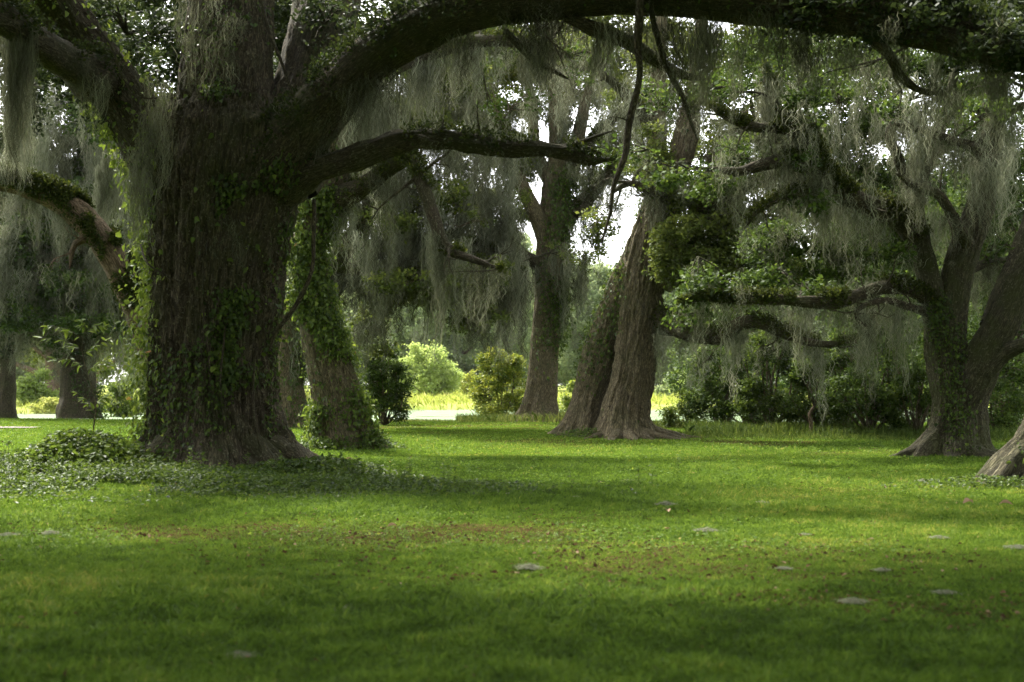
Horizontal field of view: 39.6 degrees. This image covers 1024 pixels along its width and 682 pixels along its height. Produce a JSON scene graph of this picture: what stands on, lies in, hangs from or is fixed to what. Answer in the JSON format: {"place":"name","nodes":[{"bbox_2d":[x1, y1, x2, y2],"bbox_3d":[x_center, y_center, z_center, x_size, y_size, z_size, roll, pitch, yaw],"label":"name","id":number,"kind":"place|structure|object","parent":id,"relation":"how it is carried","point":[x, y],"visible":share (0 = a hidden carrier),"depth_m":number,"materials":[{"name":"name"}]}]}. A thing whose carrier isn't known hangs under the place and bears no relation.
{"place":"outdoors","nodes":[
{"label":"outdoors","id":0,"kind":"place"},
{"bbox_2d":[16,390,992,413],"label":"meadow grass","id":1,"kind":"structure","parent":0,"point":[460,398],"depth_m":97.48,"materials":[{"name":"yellow plant"}]},
{"bbox_2d":[0,385,1023,681],"bbox_3d":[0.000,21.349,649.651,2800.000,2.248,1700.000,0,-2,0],"label":"ground","id":2,"kind":"structure","parent":0,"point":[424,429],"depth_m":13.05,"materials":[{"name":"green plant"}]},
{"bbox_2d":[0,532,21,536],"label":"moss clump","id":3,"kind":"object","parent":2,"relation":"on","point":[6,534],"visible":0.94,"depth_m":11.85,"materials":[{"name":"beige stone"}]},
{"bbox_2d":[0,426,33,427],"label":"path","id":4,"kind":"structure","parent":2,"relation":"on","point":[14,427],"depth_m":42.28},
{"bbox_2d":[0,83,60,417],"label":"oak tree","id":5,"kind":"object","parent":2,"relation":"on","point":[8,389],"visible":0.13,"depth_m":65.43,"materials":[{"name":"brown plant"}]},
{"bbox_2d":[16,343,44,383],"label":"tree","id":6,"kind":"object","parent":2,"relation":"on","point":[17,371],"visible":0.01,"depth_m":157.76,"materials":[{"name":"green plant"}]},
{"bbox_2d":[16,365,59,405],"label":"willow bush","id":7,"kind":"object","parent":2,"relation":"on","point":[30,389],"visible":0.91,"depth_m":87.53,"materials":[{"name":"green plant"}]},
{"bbox_2d":[23,396,58,413],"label":"willow bush","id":8,"kind":"object","parent":2,"relation":"on","point":[48,404],"visible":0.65,"depth_m":79.62,"materials":[{"name":"green plant"}]},
{"bbox_2d":[35,530,62,534],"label":"moss clump","id":9,"kind":"object","parent":2,"relation":"on","point":[51,532],"visible":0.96,"depth_m":11.98,"materials":[{"name":"beige stone"}]},
{"bbox_2d":[0,83,149,370],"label":"oak tree","id":10,"kind":"object","parent":2,"relation":"on","point":[69,204],"visible":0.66,"depth_m":24.85,"materials":[{"name":"green plant"}]},
{"bbox_2d":[16,219,135,395],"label":"woodland tree","id":11,"kind":"object","parent":2,"relation":"on","point":[40,353],"visible":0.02,"depth_m":95.72,"materials":[{"name":"green plant"}]},
{"bbox_2d":[33,319,126,429],"bbox_3d":[-6.676,0.818,21.929,1.394,2.341,0.507,0,-2,-7],"label":"sapling","id":12,"kind":"object","parent":2,"relation":"on","point":[93,330],"visible":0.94,"depth_m":21.98,"materials":[{"name":"green plant"}]},
{"bbox_2d":[16,227,144,393],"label":"woodland tree","id":13,"kind":"object","parent":2,"relation":"on","point":[36,358],"visible":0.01,"depth_m":122.29,"materials":[{"name":"green plant"}]},
{"bbox_2d":[42,340,121,391],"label":"tree","id":14,"kind":"object","parent":2,"relation":"on","point":[109,372],"visible":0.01,"depth_m":155.40,"materials":[{"name":"green plant"}]},
{"bbox_2d":[98,392,120,408],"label":"shrub","id":15,"kind":"object","parent":2,"relation":"on","point":[110,398],"visible":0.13,"depth_m":83.69,"materials":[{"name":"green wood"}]},
{"bbox_2d":[103,380,140,416],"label":"shrub","id":16,"kind":"object","parent":2,"relation":"on","point":[119,410],"visible":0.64,"depth_m":71.70,"materials":[{"name":"green plant"}]},
{"bbox_2d":[108,359,144,389],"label":"tree","id":17,"kind":"object","parent":2,"relation":"on","point":[124,378],"visible":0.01,"depth_m":177.10,"materials":[{"name":"green plant"}]},
{"bbox_2d":[121,353,143,389],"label":"tree","id":18,"kind":"object","parent":2,"relation":"on","point":[125,373],"depth_m":153.58,"materials":[{"name":"green plant"}]},
{"bbox_2d":[0,0,385,418],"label":"oak tree","id":19,"kind":"object","parent":2,"relation":"on","point":[25,295],"visible":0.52,"depth_m":57.48,"materials":[{"name":"green plant"}]},
{"bbox_2d":[224,650,259,658],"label":"moss clump","id":20,"kind":"object","parent":2,"relation":"on","point":[236,652],"visible":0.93,"depth_m":6.72,"materials":[{"name":"grey plant"}]},
{"bbox_2d":[0,438,680,496],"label":"undergrowth","id":21,"kind":"object","parent":2,"relation":"on","point":[79,462],"visible":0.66,"depth_m":18.08,"materials":[{"name":"green plant"}]},
{"bbox_2d":[305,232,378,385],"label":"tree","id":22,"kind":"object","parent":2,"relation":"on","point":[353,313],"depth_m":178.42,"materials":[{"name":"green plant"}]},
{"bbox_2d":[355,340,418,424],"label":"shrub","id":23,"kind":"object","parent":2,"relation":"on","point":[381,381],"visible":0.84,"depth_m":45.69,"materials":[{"name":"green plant"}]},
{"bbox_2d":[338,292,446,390],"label":"tree","id":24,"kind":"object","parent":2,"relation":"on","point":[352,312],"visible":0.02,"depth_m":166.49,"materials":[{"name":"green plant"}]},
{"bbox_2d":[386,370,416,394],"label":"willow bush","id":25,"kind":"object","parent":2,"relation":"on","point":[410,386],"visible":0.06,"depth_m":131.56,"materials":[{"name":"green plant"}]},
{"bbox_2d":[372,291,465,391],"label":"tree","id":26,"kind":"object","parent":2,"relation":"on","point":[415,335],"visible":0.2,"depth_m":158.10,"materials":[{"name":"green plant"}]},
{"bbox_2d":[398,340,465,396],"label":"willow bush","id":27,"kind":"object","parent":2,"relation":"on","point":[432,381],"visible":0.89,"depth_m":126.72,"materials":[{"name":"green plant"}]},
{"bbox_2d":[277,4,602,427],"bbox_3d":[-2.738,-5.523,41.769,9.020,16.678,7.721,1,-2,-19],"label":"oak tree","id":28,"kind":"object","parent":2,"relation":"on","point":[391,281],"visible":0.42,"depth_m":40.41,"materials":[{"name":"green plant"}]},
{"bbox_2d":[273,4,618,449],"bbox_3d":[-1.837,-3.598,30.449,9.408,12.806,5.651,1,-2,-31],"label":"oak tree","id":29,"kind":"object","parent":2,"relation":"on","point":[340,408],"visible":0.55,"depth_m":29.40,"materials":[{"name":"green plant"}]},
{"bbox_2d":[400,288,504,384],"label":"tree","id":30,"kind":"object","parent":2,"relation":"on","point":[467,366],"visible":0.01,"depth_m":160.63,"materials":[{"name":"green plant"}]},
{"bbox_2d":[456,369,480,394],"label":"willow bush","id":31,"kind":"object","parent":2,"relation":"on","point":[465,386],"visible":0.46,"depth_m":133.73,"materials":[{"name":"green plant"}]},
{"bbox_2d":[468,346,527,415],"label":"shrub","id":32,"kind":"object","parent":2,"relation":"on","point":[486,386],"visible":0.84,"depth_m":52.62,"materials":[{"name":"green plant"}]},
{"bbox_2d":[472,232,535,391],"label":"tree","id":33,"kind":"object","parent":2,"relation":"on","point":[526,344],"visible":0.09,"depth_m":159.62,"materials":[{"name":"green plant"}]},
{"bbox_2d":[0,425,1023,512],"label":"ground cover","id":34,"kind":"object","parent":2,"relation":"on","point":[71,446],"visible":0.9,"depth_m":18.11,"materials":[{"name":"green plant"}]},
{"bbox_2d":[0,0,1023,467],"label":"oak tree","id":35,"kind":"object","parent":2,"relation":"on","point":[230,160],"visible":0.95,"depth_m":19.93,"materials":[{"name":"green plant"}]},
{"bbox_2d":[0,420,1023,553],"bbox_3d":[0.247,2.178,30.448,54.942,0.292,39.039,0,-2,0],"label":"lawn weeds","id":36,"kind":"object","parent":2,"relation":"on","point":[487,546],"visible":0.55,"depth_m":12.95,"materials":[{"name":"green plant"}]},
{"bbox_2d":[0,423,1023,680],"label":"fallen leaves","id":37,"kind":"object","parent":2,"relation":"on","point":[586,563],"depth_m":10.36,"materials":[{"name":"plant"}]},
{"bbox_2d":[514,562,543,570],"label":"moss clump","id":38,"kind":"object","parent":2,"relation":"on","point":[529,566],"visible":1,"depth_m":9.98,"materials":[{"name":"grey plant"}]},
{"bbox_2d":[518,246,590,389],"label":"tree","id":39,"kind":"object","parent":2,"relation":"on","point":[560,382],"visible":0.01,"depth_m":185.93,"materials":[{"name":"green plant"}]},
{"bbox_2d":[558,378,575,413],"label":"shrub","id":40,"kind":"object","parent":2,"relation":"on","point":[564,402],"visible":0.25,"depth_m":59.84,"materials":[{"name":"green plant"}]},
{"bbox_2d":[432,15,704,421],"bbox_3d":[1.620,-5.054,52.205,11.835,16.775,14.422,0,-2,0],"label":"oak tree","id":41,"kind":"object","parent":2,"relation":"on","point":[552,216],"visible":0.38,"depth_m":49.62,"materials":[{"name":"green plant"}]},
{"bbox_2d":[557,258,659,391],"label":"tree","id":42,"kind":"object","parent":2,"relation":"on","point":[565,364],"visible":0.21,"depth_m":169.70,"materials":[{"name":"green plant"}]},
{"bbox_2d":[652,500,679,505],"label":"moss clump","id":43,"kind":"object","parent":2,"relation":"on","point":[665,503],"visible":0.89,"depth_m":15.11,"materials":[{"name":"grey plant"}]},
{"bbox_2d":[655,404,683,427],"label":"shrub","id":44,"kind":"object","parent":2,"relation":"on","point":[671,416],"visible":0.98,"depth_m":40.89,"materials":[{"name":"green plant"}]},
{"bbox_2d":[654,374,685,396],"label":"willow bush","id":45,"kind":"object","parent":2,"relation":"on","point":[665,391],"visible":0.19,"depth_m":117.57,"materials":[{"name":"green plant"}]},
{"bbox_2d":[656,281,716,388],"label":"tree","id":46,"kind":"object","parent":2,"relation":"on","point":[672,298],"visible":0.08,"depth_m":158.40,"materials":[{"name":"green plant"}]},
{"bbox_2d":[672,387,706,425],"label":"shrub","id":47,"kind":"object","parent":2,"relation":"on","point":[681,411],"visible":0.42,"depth_m":41.87,"materials":[{"name":"green plant"}]},
{"bbox_2d":[668,346,722,393],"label":"willow bush","id":48,"kind":"object","parent":2,"relation":"on","point":[685,375],"visible":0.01,"depth_m":110.11,"materials":[{"name":"green plant"}]},
{"bbox_2d":[693,527,719,531],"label":"moss clump","id":49,"kind":"object","parent":2,"relation":"on","point":[706,529],"visible":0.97,"depth_m":12.51,"materials":[{"name":"grey plant"}]},
{"bbox_2d":[681,331,764,423],"bbox_3d":[6.232,1.097,40.986,2.702,3.115,2.401,-1,-2,19],"label":"shrub","id":50,"kind":"object","parent":2,"relation":"on","point":[708,399],"visible":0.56,"depth_m":40.77,"materials":[{"name":"green plant"}]},
{"bbox_2d":[661,213,833,399],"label":"woodland tree","id":51,"kind":"object","parent":2,"relation":"on","point":[688,382],"visible":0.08,"depth_m":84.27,"materials":[{"name":"green plant"}]},
{"bbox_2d":[713,345,791,423],"bbox_3d":[7.659,1.307,44.950,2.843,2.998,2.250,0,-2,0],"label":"shrub","id":52,"kind":"object","parent":2,"relation":"on","point":[764,373],"visible":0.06,"depth_m":44.90,"materials":[{"name":"green plant"}]},
{"bbox_2d":[547,16,974,439],"bbox_3d":[7.064,-3.655,37.860,12.346,13.153,11.046,0,-2,0],"label":"oak tree","id":53,"kind":"object","parent":2,"relation":"on","point":[624,346],"visible":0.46,"depth_m":35.35,"materials":[{"name":"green plant"}]},
{"bbox_2d":[723,313,811,424],"bbox_3d":[7.144,0.900,39.011,2.587,3.446,2.466,0,-2,0],"label":"shrub","id":54,"kind":"object","parent":2,"relation":"on","point":[753,389],"visible":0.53,"depth_m":38.61,"materials":[{"name":"green plant"}]},
{"bbox_2d":[770,566,793,569],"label":"moss clump","id":55,"kind":"object","parent":2,"relation":"on","point":[784,567],"visible":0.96,"depth_m":9.96,"materials":[{"name":"grey plant"}]},
{"bbox_2d":[596,17,1023,457],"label":"oak tree","id":56,"kind":"object","parent":2,"relation":"on","point":[823,185],"visible":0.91,"depth_m":25.34,"materials":[{"name":"green plant"}]},
{"bbox_2d":[808,405,814,431],"bbox_3d":[7.658,2.098,36.451,0.155,0.905,0.146,2,-2,-42],"label":"trunk","id":57,"kind":"object","parent":2,"relation":"on","point":[810,419],"visible":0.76,"depth_m":36.43,"materials":[{"name":"plant"}]},
{"bbox_2d":[773,334,856,426],"bbox_3d":[8.155,1.191,37.929,2.432,2.802,2.239,0,-2,0],"label":"shrub","id":58,"kind":"object","parent":2,"relation":"on","point":[799,406],"visible":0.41,"depth_m":37.70,"materials":[{"name":"green plant"}]},
{"bbox_2d":[736,179,943,420],"bbox_3d":[16.317,-1.386,63.737,11.542,11.930,10.234,1,-2,-32],"label":"woodland tree","id":59,"kind":"object","parent":2,"relation":"on","point":[781,381],"visible":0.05,"depth_m":61.97,"materials":[{"name":"green plant"}]},
{"bbox_2d":[808,310,888,426],"bbox_3d":[10.095,0.848,43.038,2.642,3.921,2.519,0,-2,0],"label":"shrub","id":60,"kind":"object","parent":2,"relation":"on","point":[855,416],"visible":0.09,"depth_m":42.83,"materials":[{"name":"green plant"}]},
{"bbox_2d":[832,597,872,604],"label":"moss clump","id":61,"kind":"object","parent":2,"relation":"on","point":[851,599],"visible":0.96,"depth_m":8.31,"materials":[{"name":"grey plant"}]},
{"bbox_2d":[812,322,924,434],"bbox_3d":[9.085,0.997,36.330,2.774,3.133,2.552,-1,-2,36],"label":"shrub","id":62,"kind":"object","parent":2,"relation":"on","point":[837,407],"visible":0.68,"depth_m":36.21,"materials":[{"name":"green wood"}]},
{"bbox_2d":[873,567,891,571],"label":"moss clump","id":63,"kind":"object","parent":2,"relation":"on","point":[881,569],"visible":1,"depth_m":9.87,"materials":[{"name":"grey plant"}]},
{"bbox_2d":[875,333,931,431],"bbox_3d":[10.231,1.075,35.971,2.132,2.958,2.036,2,-2,-44],"label":"shrub","id":64,"kind":"object","parent":2,"relation":"on","point":[922,400],"visible":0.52,"depth_m":35.77,"materials":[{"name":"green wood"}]},
{"bbox_2d":[788,140,1022,414],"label":"woodland tree","id":65,"kind":"object","parent":2,"relation":"on","point":[945,188],"visible":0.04,"depth_m":74.80,"materials":[{"name":"green plant"}]},
{"bbox_2d":[926,535,952,538],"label":"moss clump","id":66,"kind":"object","parent":2,"relation":"on","point":[940,536],"visible":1,"depth_m":11.97,"materials":[{"name":"grey plant"}]},
{"bbox_2d":[935,589,961,594],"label":"moss clump","id":67,"kind":"object","parent":2,"relation":"on","point":[945,591],"visible":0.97,"depth_m":8.71,"materials":[{"name":"grey plant"}]},
{"bbox_2d":[875,168,1023,417],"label":"woodland tree","id":68,"kind":"object","parent":2,"relation":"on","point":[957,194],"visible":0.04,"depth_m":57.59,"materials":[{"name":"green plant"}]},
{"bbox_2d":[920,301,993,418],"bbox_3d":[13.133,0.743,41.782,2.507,4.004,2.134,0,-2,0],"label":"shrub","id":69,"kind":"object","parent":2,"relation":"on","point":[972,311],"visible":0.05,"depth_m":41.92,"materials":[{"name":"green plant"}]},
{"bbox_2d":[963,498,972,502],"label":"fallen leaf","id":70,"kind":"object","parent":2,"relation":"on","point":[966,500],"visible":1,"depth_m":15.05,"materials":[{"name":"brown plant"}]},
{"bbox_2d":[922,18,1023,485],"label":"oak tree","id":71,"kind":"object","parent":2,"relation":"on","point":[1006,459],"visible":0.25,"depth_m":18.84,"materials":[{"name":"brown plant"}]},
{"bbox_2d":[988,353,1023,430],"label":"shrub","id":72,"kind":"object","parent":2,"relation":"on","point":[1010,417],"visible":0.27,"depth_m":35.64,"materials":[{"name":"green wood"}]},
{"bbox_2d":[999,499,1012,504],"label":"fallen leaf","id":73,"kind":"object","parent":2,"relation":"on","point":[1005,501],"visible":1,"depth_m":14.84,"materials":[{"name":"brown plant"}]},
{"bbox_2d":[1002,544,1023,549],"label":"moss clump","id":74,"kind":"object","parent":2,"relation":"on","point":[1019,546],"visible":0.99,"depth_m":11.25,"materials":[{"name":"grey plant"}]},
{"bbox_2d":[0,0,1023,384],"label":"sky","id":75,"kind":"structure","parent":0,"point":[613,248],"materials":[{"name":"white"}]},
{"bbox_2d":[17,409,1021,422],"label":"road","id":76,"kind":"structure","parent":0,"point":[433,414],"depth_m":74.88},
{"bbox_2d":[391,411,1017,442],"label":"tall grass","id":77,"kind":"structure","parent":0,"point":[792,429],"depth_m":36.43,"materials":[{"name":"green plant"}]}
]}

